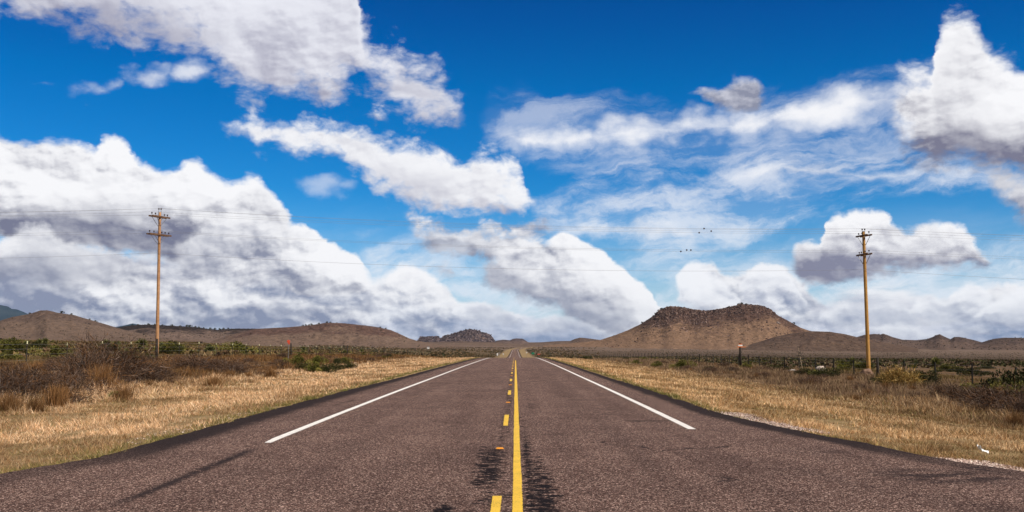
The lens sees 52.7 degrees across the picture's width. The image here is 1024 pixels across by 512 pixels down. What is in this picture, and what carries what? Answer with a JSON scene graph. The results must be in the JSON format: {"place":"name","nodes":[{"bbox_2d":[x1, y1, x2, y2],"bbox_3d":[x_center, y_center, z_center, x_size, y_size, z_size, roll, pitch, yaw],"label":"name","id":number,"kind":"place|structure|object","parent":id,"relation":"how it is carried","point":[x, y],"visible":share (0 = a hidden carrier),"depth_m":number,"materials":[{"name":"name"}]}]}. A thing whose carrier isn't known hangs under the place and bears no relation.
{"place":"outdoors","nodes":[
{"label":"outdoors","id":0,"kind":"place"},
{"bbox_2d":[0,305,26,320],"bbox_3d":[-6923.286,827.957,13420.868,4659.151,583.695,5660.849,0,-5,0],"label":"mountain","id":1,"kind":"structure","parent":0,"point":[6,312],"depth_m":13166.25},
{"bbox_2d":[0,310,203,341],"bbox_3d":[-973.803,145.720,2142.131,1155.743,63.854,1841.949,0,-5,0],"label":"hill","id":2,"kind":"structure","parent":0,"point":[34,327],"depth_m":1736.27,"materials":[{"name":"soil"}]},
{"bbox_2d":[118,325,251,342],"bbox_3d":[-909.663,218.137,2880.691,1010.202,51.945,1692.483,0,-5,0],"label":"hill","id":3,"kind":"structure","parent":0,"point":[150,329],"depth_m":2636.73,"materials":[{"name":"soil"}]},
{"bbox_2d":[0,315,419,346],"bbox_3d":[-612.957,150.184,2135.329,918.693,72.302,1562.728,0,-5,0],"label":"hillside scrub","id":4,"kind":"object","parent":3,"relation":"on","point":[181,332],"visible":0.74,"depth_m":2301.61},
{"bbox_2d":[127,412,248,443],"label":"gravel","id":5,"kind":"structure","parent":0,"point":[178,429],"depth_m":19.25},
{"bbox_2d":[209,323,459,348],"bbox_3d":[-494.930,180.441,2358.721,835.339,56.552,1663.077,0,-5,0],"label":"hill","id":6,"kind":"structure","parent":0,"point":[324,334],"depth_m":2030.26,"materials":[{"name":"red soil"}]},
{"bbox_2d":[417,329,494,341],"bbox_3d":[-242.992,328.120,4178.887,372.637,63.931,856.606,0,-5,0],"label":"rocky hill","id":7,"kind":"structure","parent":0,"point":[470,334],"depth_m":4068.74,"materials":[{"name":"stone"}]},
{"bbox_2d":[426,341,521,345],"bbox_3d":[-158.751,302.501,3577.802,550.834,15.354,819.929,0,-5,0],"label":"hill","id":8,"kind":"structure","parent":0,"point":[476,343],"depth_m":3413.69,"materials":[{"name":"soil"}]},
{"bbox_2d":[0,347,1023,511],"bbox_3d":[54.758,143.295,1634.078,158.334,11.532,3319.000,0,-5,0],"label":"road","id":9,"kind":"structure","parent":0,"point":[430,445],"depth_m":13.63,"materials":[{"name":"asphalt"}]},
{"bbox_2d":[490,368,512,511],"bbox_3d":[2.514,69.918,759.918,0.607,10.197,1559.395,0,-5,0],"label":"road dash line","id":10,"kind":"object","parent":9,"relation":"on","point":[496,504],"visible":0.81,"depth_m":10.56,"materials":[{"name":"yellow paint"}]},
{"bbox_2d":[512,360,522,511],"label":"road centre line","id":11,"kind":"object","parent":9,"relation":"on","point":[517,502],"visible":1,"depth_m":13.59,"materials":[{"name":"yellow paint"}]},
{"bbox_2d":[539,358,694,428],"bbox_3d":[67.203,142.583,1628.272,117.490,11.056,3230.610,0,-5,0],"label":"road edge line","id":12,"kind":"object","parent":9,"relation":"on","point":[664,415],"visible":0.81,"depth_m":26.54,"materials":[{"name":"white paint"}]},
{"bbox_2d":[0,340,1023,473],"bbox_3d":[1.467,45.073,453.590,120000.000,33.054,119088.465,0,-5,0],"label":"ground","id":13,"kind":"structure","parent":0,"point":[615,352],"depth_m":50.80,"materials":[{"name":"plant"}]},
{"bbox_2d":[0,390,24,411],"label":"rust weed","id":14,"kind":"object","parent":13,"relation":"on","point":[5,406],"visible":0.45,"depth_m":27.22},
{"bbox_2d":[0,351,24,360],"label":"green shrub","id":15,"kind":"object","parent":13,"relation":"on","point":[8,356],"visible":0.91,"depth_m":65.47,"materials":[{"name":"green plant"}]},
{"bbox_2d":[0,360,25,368],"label":"twiggy shrub","id":16,"kind":"object","parent":13,"relation":"on","point":[14,364],"visible":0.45,"depth_m":51.27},
{"bbox_2d":[0,337,41,356],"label":"green shrub","id":17,"kind":"object","parent":13,"relation":"on","point":[19,345],"visible":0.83,"depth_m":77.85,"materials":[{"name":"green plant"}]},
{"bbox_2d":[22,394,52,412],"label":"rust weed","id":18,"kind":"object","parent":13,"relation":"on","point":[39,406],"visible":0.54,"depth_m":27.24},
{"bbox_2d":[30,360,45,369],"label":"rust weed","id":19,"kind":"object","parent":13,"relation":"on","point":[39,363],"visible":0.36,"depth_m":50.73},
{"bbox_2d":[25,341,51,348],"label":"green shrub","id":20,"kind":"object","parent":13,"relation":"on","point":[34,344],"visible":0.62,"depth_m":129.41,"materials":[{"name":"green plant"}]},
{"bbox_2d":[0,368,102,404],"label":"twiggy shrub","id":21,"kind":"object","parent":13,"relation":"on","point":[18,384],"visible":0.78,"depth_m":31.01,"materials":[{"name":"plant"}]},
{"bbox_2d":[0,359,109,400],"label":"twiggy shrub","id":22,"kind":"object","parent":13,"relation":"on","point":[29,373],"visible":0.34,"depth_m":33.42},
{"bbox_2d":[36,353,77,363],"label":"twiggy shrub","id":23,"kind":"object","parent":13,"relation":"on","point":[48,359],"visible":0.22,"depth_m":57.04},
{"bbox_2d":[36,382,78,406],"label":"rust weed","id":24,"kind":"object","parent":13,"relation":"on","point":[57,396],"visible":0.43,"depth_m":29.20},
{"bbox_2d":[39,345,78,357],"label":"green shrub","id":25,"kind":"object","parent":13,"relation":"on","point":[55,350],"visible":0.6,"depth_m":71.69,"materials":[{"name":"green plant"}]},
{"bbox_2d":[6,365,129,396],"bbox_3d":[-15.141,4.299,35.051,3.941,1.390,4.542,-1,-5,15],"label":"twiggy shrub","id":26,"kind":"object","parent":13,"relation":"on","point":[80,377],"visible":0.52,"depth_m":35.21,"materials":[{"name":"plant"}]},
{"bbox_2d":[21,342,156,385],"bbox_3d":[-17.691,4.457,42.130,6.548,2.120,4.027,0,-5,-2],"label":"twiggy shrub","id":27,"kind":"object","parent":13,"relation":"on","point":[92,361],"visible":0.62,"depth_m":41.82,"materials":[{"name":"plant"}]},
{"bbox_2d":[80,361,121,389],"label":"rust weed","id":28,"kind":"object","parent":13,"relation":"on","point":[104,374],"visible":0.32,"depth_m":37.64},
{"bbox_2d":[35,329,175,383],"bbox_3d":[-17.377,4.357,43.771,5.841,2.972,5.208,0,-5,4],"label":"twiggy shrub","id":29,"kind":"object","parent":13,"relation":"on","point":[133,362],"visible":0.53,"depth_m":43.34,"materials":[{"name":"plant"}]},
{"bbox_2d":[109,381,139,401],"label":"rust weed","id":30,"kind":"object","parent":13,"relation":"on","point":[125,393],"visible":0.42,"depth_m":32.70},
{"bbox_2d":[135,337,148,353],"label":"yucca","id":31,"kind":"object","parent":13,"relation":"on","point":[139,341],"visible":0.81,"depth_m":89.66,"materials":[{"name":"green plant"}]},
{"bbox_2d":[129,370,173,383],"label":"twiggy shrub","id":32,"kind":"object","parent":13,"relation":"on","point":[154,376],"visible":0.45,"depth_m":44.49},
{"bbox_2d":[112,357,198,382],"bbox_3d":[-16.732,5.051,45.738,6.222,1.668,4.984,-3,-6,36],"label":"twiggy shrub","id":33,"kind":"object","parent":13,"relation":"on","point":[165,370],"visible":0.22,"depth_m":46.09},
{"bbox_2d":[146,208,171,353],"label":"utility pole","id":34,"kind":"object","parent":13,"relation":"on","point":[159,217],"visible":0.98,"depth_m":85.15,"materials":[{"name":"brown wood"}]},
{"bbox_2d":[0,233,1002,258],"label":"power line","id":35,"kind":"object","parent":34,"relation":"attached to","point":[462,246],"visible":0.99,"depth_m":86.32,"materials":[{"name":"metal"}]},
{"bbox_2d":[7,230,1008,256],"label":"power line","id":36,"kind":"object","parent":34,"relation":"attached to","point":[500,246],"visible":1,"depth_m":84.48,"materials":[{"name":"metal"}]},
{"bbox_2d":[4,208,1016,235],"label":"power line","id":37,"kind":"object","parent":34,"relation":"attached to","point":[464,224],"visible":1,"depth_m":85.64,"materials":[{"name":"metal"}]},
{"bbox_2d":[24,253,1010,278],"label":"power line","id":38,"kind":"object","parent":34,"relation":"attached to","point":[465,267],"visible":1,"depth_m":85.11,"materials":[{"name":"metal"}]},
{"bbox_2d":[40,208,1023,235],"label":"power line","id":39,"kind":"object","parent":34,"relation":"attached to","point":[464,223],"visible":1,"depth_m":85.51,"materials":[{"name":"metal"}]},
{"bbox_2d":[115,215,1019,240],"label":"power line","id":40,"kind":"object","parent":34,"relation":"attached to","point":[621,231],"visible":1,"depth_m":86.37,"materials":[{"name":"metal"}]},
{"bbox_2d":[152,340,187,354],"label":"green shrub","id":41,"kind":"object","parent":13,"relation":"on","point":[168,347],"visible":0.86,"depth_m":91.21,"materials":[{"name":"green plant"}]},
{"bbox_2d":[181,370,196,376],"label":"rust weed","id":42,"kind":"object","parent":13,"relation":"on","point":[188,373],"visible":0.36,"depth_m":51.77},
{"bbox_2d":[157,351,226,371],"bbox_3d":[-18.535,6.171,60.019,5.045,1.506,5.695,1,-5,-15],"label":"twiggy shrub","id":43,"kind":"object","parent":13,"relation":"on","point":[190,362],"visible":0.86,"depth_m":59.21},
{"bbox_2d":[203,346,215,351],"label":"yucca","id":44,"kind":"object","parent":13,"relation":"on","point":[211,348],"visible":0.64,"depth_m":104.52,"materials":[{"name":"green plant"}]},
{"bbox_2d":[200,374,223,387],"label":"rust weed","id":45,"kind":"object","parent":13,"relation":"on","point":[211,382],"visible":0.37,"depth_m":42.64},
{"bbox_2d":[1,339,428,362],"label":"wire fence","id":46,"kind":"object","parent":13,"relation":"on","point":[156,349],"visible":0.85,"depth_m":83.91,"materials":[{"name":"metal"}]},
{"bbox_2d":[0,351,446,411],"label":"dry weeds","id":47,"kind":"object","parent":13,"relation":"on","point":[209,373],"visible":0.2,"depth_m":71.36,"materials":[{"name":"plant"}]},
{"bbox_2d":[223,369,238,376],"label":"rust weed","id":48,"kind":"object","parent":13,"relation":"on","point":[230,374],"visible":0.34,"depth_m":54.35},
{"bbox_2d":[0,339,468,359],"bbox_3d":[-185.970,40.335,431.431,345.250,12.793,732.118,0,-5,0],"label":"field scrub","id":49,"kind":"object","parent":13,"relation":"on","point":[193,347],"visible":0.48,"depth_m":154.81,"materials":[{"name":"plant"}]},
{"bbox_2d":[212,341,258,351],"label":"green shrub","id":50,"kind":"object","parent":13,"relation":"on","point":[239,346],"visible":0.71,"depth_m":124.56,"materials":[{"name":"green plant"}]},
{"bbox_2d":[206,362,264,375],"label":"twiggy shrub","id":51,"kind":"object","parent":13,"relation":"on","point":[233,368],"visible":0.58,"depth_m":58.02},
{"bbox_2d":[188,356,284,375],"bbox_3d":[-16.902,6.458,61.613,8.685,1.390,6.652,-1,-5,8],"label":"twiggy shrub","id":52,"kind":"object","parent":13,"relation":"on","point":[225,361],"visible":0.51,"depth_m":61.81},
{"bbox_2d":[0,356,479,473],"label":"dry grass","id":53,"kind":"structure","parent":13,"relation":"on","point":[334,382],"depth_m":27.92,"materials":[{"name":"plant"}]},
{"bbox_2d":[263,367,279,376],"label":"rust weed","id":54,"kind":"object","parent":13,"relation":"on","point":[269,373],"visible":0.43,"depth_m":57.58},
{"bbox_2d":[268,360,293,367],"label":"twiggy shrub","id":55,"kind":"object","parent":13,"relation":"on","point":[284,363],"visible":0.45,"depth_m":73.70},
{"bbox_2d":[272,352,290,358],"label":"twiggy shrub","id":56,"kind":"object","parent":13,"relation":"on","point":[282,355],"visible":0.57,"depth_m":100.55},
{"bbox_2d":[283,354,311,364],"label":"green shrub","id":57,"kind":"object","parent":13,"relation":"on","point":[297,359],"visible":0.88,"depth_m":81.55,"materials":[{"name":"green plant"}]},
{"bbox_2d":[294,362,309,369],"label":"green shrub","id":58,"kind":"object","parent":13,"relation":"on","point":[302,366],"visible":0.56,"depth_m":71.47,"materials":[{"name":"green plant"}]},
{"bbox_2d":[298,361,324,371],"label":"green shrub","id":59,"kind":"object","parent":13,"relation":"on","point":[310,366],"visible":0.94,"depth_m":67.42,"materials":[{"name":"green plant"}]},
{"bbox_2d":[307,355,328,364],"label":"green shrub","id":60,"kind":"object","parent":13,"relation":"on","point":[317,359],"visible":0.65,"depth_m":83.44,"materials":[{"name":"green plant"}]},
{"bbox_2d":[314,364,337,372],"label":"green shrub","id":61,"kind":"object","parent":13,"relation":"on","point":[327,368],"visible":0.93,"depth_m":67.46,"materials":[{"name":"green plant"}]},
{"bbox_2d":[328,363,344,369],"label":"green shrub","id":62,"kind":"object","parent":13,"relation":"on","point":[338,366],"visible":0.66,"depth_m":73.65,"materials":[{"name":"green plant"}]},
{"bbox_2d":[332,358,349,364],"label":"green shrub","id":63,"kind":"object","parent":13,"relation":"on","point":[337,360],"visible":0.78,"depth_m":89.34,"materials":[{"name":"green plant"}]},
{"bbox_2d":[339,362,356,368],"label":"green shrub","id":64,"kind":"object","parent":13,"relation":"on","point":[348,365],"visible":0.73,"depth_m":77.50,"materials":[{"name":"green plant"}]},
{"bbox_2d":[298,344,601,357],"bbox_3d":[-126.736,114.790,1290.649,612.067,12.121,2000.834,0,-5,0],"label":"field scrub","id":65,"kind":"object","parent":13,"relation":"on","point":[457,353],"visible":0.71,"depth_m":885.93,"materials":[{"name":"plant"}]},
{"bbox_2d":[649,362,662,366],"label":"green shrub","id":66,"kind":"object","parent":13,"relation":"on","point":[658,364],"visible":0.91,"depth_m":104.10,"materials":[{"name":"green plant"}]},
{"bbox_2d":[668,359,696,368],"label":"green shrub","id":67,"kind":"object","parent":13,"relation":"on","point":[682,363],"visible":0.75,"depth_m":99.09,"materials":[{"name":"green plant"}]},
{"bbox_2d":[704,366,723,372],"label":"twiggy shrub","id":68,"kind":"object","parent":13,"relation":"on","point":[712,369],"visible":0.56,"depth_m":87.52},
{"bbox_2d":[722,366,745,370],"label":"twiggy shrub","id":69,"kind":"object","parent":13,"relation":"on","point":[731,369],"visible":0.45,"depth_m":91.34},
{"bbox_2d":[737,343,742,364],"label":"marker post","id":70,"kind":"object","parent":13,"relation":"on","point":[740,345],"visible":0.92,"depth_m":111.34,"materials":[{"name":"wood"}]},
{"bbox_2d":[750,370,774,376],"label":"twiggy shrub","id":71,"kind":"object","parent":13,"relation":"on","point":[766,373],"visible":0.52,"depth_m":74.74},
{"bbox_2d":[717,411,829,433],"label":"gravel","id":72,"kind":"structure","parent":13,"relation":"on","point":[767,422],"depth_m":21.94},
{"bbox_2d":[531,348,1023,369],"bbox_3d":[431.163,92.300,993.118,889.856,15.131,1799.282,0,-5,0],"label":"field scrub","id":73,"kind":"object","parent":13,"relation":"on","point":[805,361],"visible":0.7,"depth_m":176.90,"materials":[{"name":"plant"}]},
{"bbox_2d":[544,357,1023,470],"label":"dry grass","id":74,"kind":"structure","parent":13,"relation":"on","point":[616,370],"depth_m":28.76,"materials":[{"name":"plant"}]},
{"bbox_2d":[580,357,1023,432],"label":"dry weeds","id":75,"kind":"object","parent":13,"relation":"on","point":[778,372],"visible":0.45,"depth_m":64.89,"materials":[{"name":"plant"}]},
{"bbox_2d":[794,368,811,374],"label":"green shrub","id":76,"kind":"object","parent":13,"relation":"on","point":[806,370],"visible":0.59,"depth_m":81.19,"materials":[{"name":"green plant"}]},
{"bbox_2d":[595,353,1018,383],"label":"wire fence","id":77,"kind":"object","parent":13,"relation":"on","point":[877,365],"visible":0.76,"depth_m":84.50,"materials":[{"name":"metal"}]},
{"bbox_2d":[788,376,836,384],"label":"twiggy shrub","id":78,"kind":"object","parent":13,"relation":"on","point":[804,380],"visible":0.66,"depth_m":61.15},
{"bbox_2d":[807,367,843,376],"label":"green shrub","id":79,"kind":"object","parent":13,"relation":"on","point":[824,372],"visible":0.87,"depth_m":77.25,"materials":[{"name":"green plant"}]},
{"bbox_2d":[834,359,862,369],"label":"green shrub","id":80,"kind":"object","parent":13,"relation":"on","point":[842,365],"visible":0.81,"depth_m":95.30,"materials":[{"name":"green plant"}]},
{"bbox_2d":[849,357,855,370],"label":"yucca","id":81,"kind":"object","parent":13,"relation":"on","point":[851,360],"visible":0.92,"depth_m":91.38,"materials":[{"name":"green plant"}]},
{"bbox_2d":[845,382,877,389],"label":"twiggy shrub","id":82,"kind":"object","parent":13,"relation":"on","point":[868,386],"visible":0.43,"depth_m":53.26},
{"bbox_2d":[850,360,873,368],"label":"green shrub","id":83,"kind":"object","parent":13,"relation":"on","point":[863,364],"visible":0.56,"depth_m":98.97,"materials":[{"name":"green plant"}]},
{"bbox_2d":[856,228,871,368],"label":"utility pole","id":84,"kind":"object","parent":13,"relation":"on","point":[864,263],"visible":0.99,"depth_m":84.76,"materials":[{"name":"orange wood"}]},
{"bbox_2d":[18,212,1004,237],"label":"power line","id":85,"kind":"object","parent":84,"relation":"attached to","point":[445,225],"visible":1,"depth_m":84.59,"materials":[{"name":"metal"}]},
{"bbox_2d":[861,368,873,375],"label":"dirt mound","id":86,"kind":"object","parent":13,"relation":"on","point":[864,371],"visible":0.33,"depth_m":79.04,"materials":[{"name":"stone"}]},
{"bbox_2d":[868,374,884,382],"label":"green shrub","id":87,"kind":"object","parent":13,"relation":"on","point":[873,379],"visible":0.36,"depth_m":63.52,"materials":[{"name":"green plant"}]},
{"bbox_2d":[874,361,927,386],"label":"golden bush","id":88,"kind":"object","parent":13,"relation":"on","point":[900,375],"visible":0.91,"depth_m":59.09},
{"bbox_2d":[896,391,927,396],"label":"twiggy shrub","id":89,"kind":"object","parent":13,"relation":"on","point":[911,394],"visible":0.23,"depth_m":43.60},
{"bbox_2d":[902,370,941,382],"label":"green shrub","id":90,"kind":"object","parent":13,"relation":"on","point":[930,376],"visible":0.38,"depth_m":60.41,"materials":[{"name":"green plant"}]},
{"bbox_2d":[931,356,940,364],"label":"yucca","id":91,"kind":"object","parent":13,"relation":"on","point":[936,360],"visible":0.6,"depth_m":109.18,"materials":[{"name":"green plant"}]},
{"bbox_2d":[905,380,977,401],"bbox_3d":[18.298,5.662,42.843,3.740,1.211,4.304,-2,-5,27],"label":"twiggy shrub","id":92,"kind":"object","parent":13,"relation":"on","point":[948,390],"visible":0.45,"depth_m":42.40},
{"bbox_2d":[931,363,963,370],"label":"green shrub","id":93,"kind":"object","parent":13,"relation":"on","point":[945,366],"visible":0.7,"depth_m":94.12,"materials":[{"name":"green plant"}]},
{"bbox_2d":[946,367,961,371],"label":"green shrub","id":94,"kind":"object","parent":13,"relation":"on","point":[956,369],"visible":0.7,"depth_m":91.15,"materials":[{"name":"green plant"}]},
{"bbox_2d":[956,367,990,375],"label":"green shrub","id":95,"kind":"object","parent":13,"relation":"on","point":[968,372],"visible":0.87,"depth_m":79.13,"materials":[{"name":"green plant"}]},
{"bbox_2d":[927,377,1023,410],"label":"twiggy shrub","id":96,"kind":"object","parent":13,"relation":"on","point":[985,399],"visible":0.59,"depth_m":35.41,"materials":[{"name":"plant"}]},
{"bbox_2d":[946,383,1021,404],"bbox_3d":[18.672,5.467,40.752,3.501,1.204,6.046,-1,-5,16],"label":"twiggy shrub","id":97,"kind":"object","parent":13,"relation":"on","point":[971,393],"visible":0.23,"depth_m":40.34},
{"bbox_2d":[976,365,996,368],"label":"green shrub","id":98,"kind":"object","parent":13,"relation":"on","point":[986,367],"visible":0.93,"depth_m":104.88,"materials":[{"name":"green plant"}]},
{"bbox_2d":[977,389,1023,415],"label":"twiggy shrub","id":99,"kind":"object","parent":13,"relation":"on","point":[1018,405],"visible":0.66,"depth_m":32.38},
{"bbox_2d":[978,368,1023,393],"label":"green shrub","id":100,"kind":"object","parent":13,"relation":"on","point":[1010,376],"visible":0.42,"depth_m":46.63,"materials":[{"name":"green plant"}]},
{"bbox_2d":[983,378,1023,398],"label":"green shrub","id":101,"kind":"object","parent":13,"relation":"on","point":[1005,385],"visible":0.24,"depth_m":44.59,"materials":[{"name":"green plant"}]},
{"bbox_2d":[1005,409,1023,426],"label":"rust weed","id":102,"kind":"object","parent":13,"relation":"on","point":[1013,419],"visible":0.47,"depth_m":27.65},
{"bbox_2d":[495,338,528,343],"bbox_3d":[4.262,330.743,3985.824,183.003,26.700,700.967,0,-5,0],"label":"rocky hill","id":103,"kind":"structure","parent":0,"point":[519,341],"depth_m":3901.48,"materials":[{"name":"stone"}]},
{"bbox_2d":[0,0,1023,341],"label":"sky","id":104,"kind":"structure","parent":0,"point":[758,125],"materials":[{"name":"blue"}]},
{"bbox_2d":[513,338,596,346],"bbox_3d":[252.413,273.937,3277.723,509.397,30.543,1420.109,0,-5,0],"label":"hill","id":105,"kind":"structure","parent":0,"point":[542,344],"depth_m":3080.36,"materials":[{"name":"soil"}]},
{"bbox_2d":[543,305,808,349],"bbox_3d":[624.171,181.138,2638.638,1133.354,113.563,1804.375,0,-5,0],"label":"mesa","id":106,"kind":"structure","parent":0,"point":[719,340],"depth_m":2431.50,"materials":[{"name":"soil"}]},
{"bbox_2d":[605,304,793,346],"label":"boulder field","id":107,"kind":"structure","parent":106,"relation":"on","point":[693,312],"depth_m":2573.04,"materials":[{"name":"stone"}]},
{"bbox_2d":[577,306,865,350],"bbox_3d":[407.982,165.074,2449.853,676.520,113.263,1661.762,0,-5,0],"label":"hillside scrub","id":108,"kind":"object","parent":106,"relation":"on","point":[749,343],"visible":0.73,"depth_m":2078.28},
{"bbox_2d":[741,331,917,352],"bbox_3d":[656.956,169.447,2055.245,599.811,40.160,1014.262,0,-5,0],"label":"foothill","id":109,"kind":"structure","parent":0,"point":[831,341],"depth_m":1866.91,"materials":[{"name":"soil"}]},
{"bbox_2d":[859,334,979,349],"bbox_3d":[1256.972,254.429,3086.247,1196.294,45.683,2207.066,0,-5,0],"label":"hill","id":110,"kind":"structure","parent":0,"point":[941,340],"depth_m":2659.92,"materials":[{"name":"soil"}]},
{"bbox_2d":[871,334,1021,349],"bbox_3d":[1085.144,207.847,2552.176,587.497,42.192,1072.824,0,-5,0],"label":"hillside scrub","id":111,"kind":"object","parent":110,"relation":"on","point":[958,343],"visible":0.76,"depth_m":2510.70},
{"bbox_2d":[940,457,1023,471],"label":"gravel","id":112,"kind":"structure","parent":0,"point":[977,462],"depth_m":14.98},
{"bbox_2d":[974,338,1023,349],"bbox_3d":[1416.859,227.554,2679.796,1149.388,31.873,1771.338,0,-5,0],"label":"hill","id":113,"kind":"structure","parent":0,"point":[994,344],"depth_m":2386.79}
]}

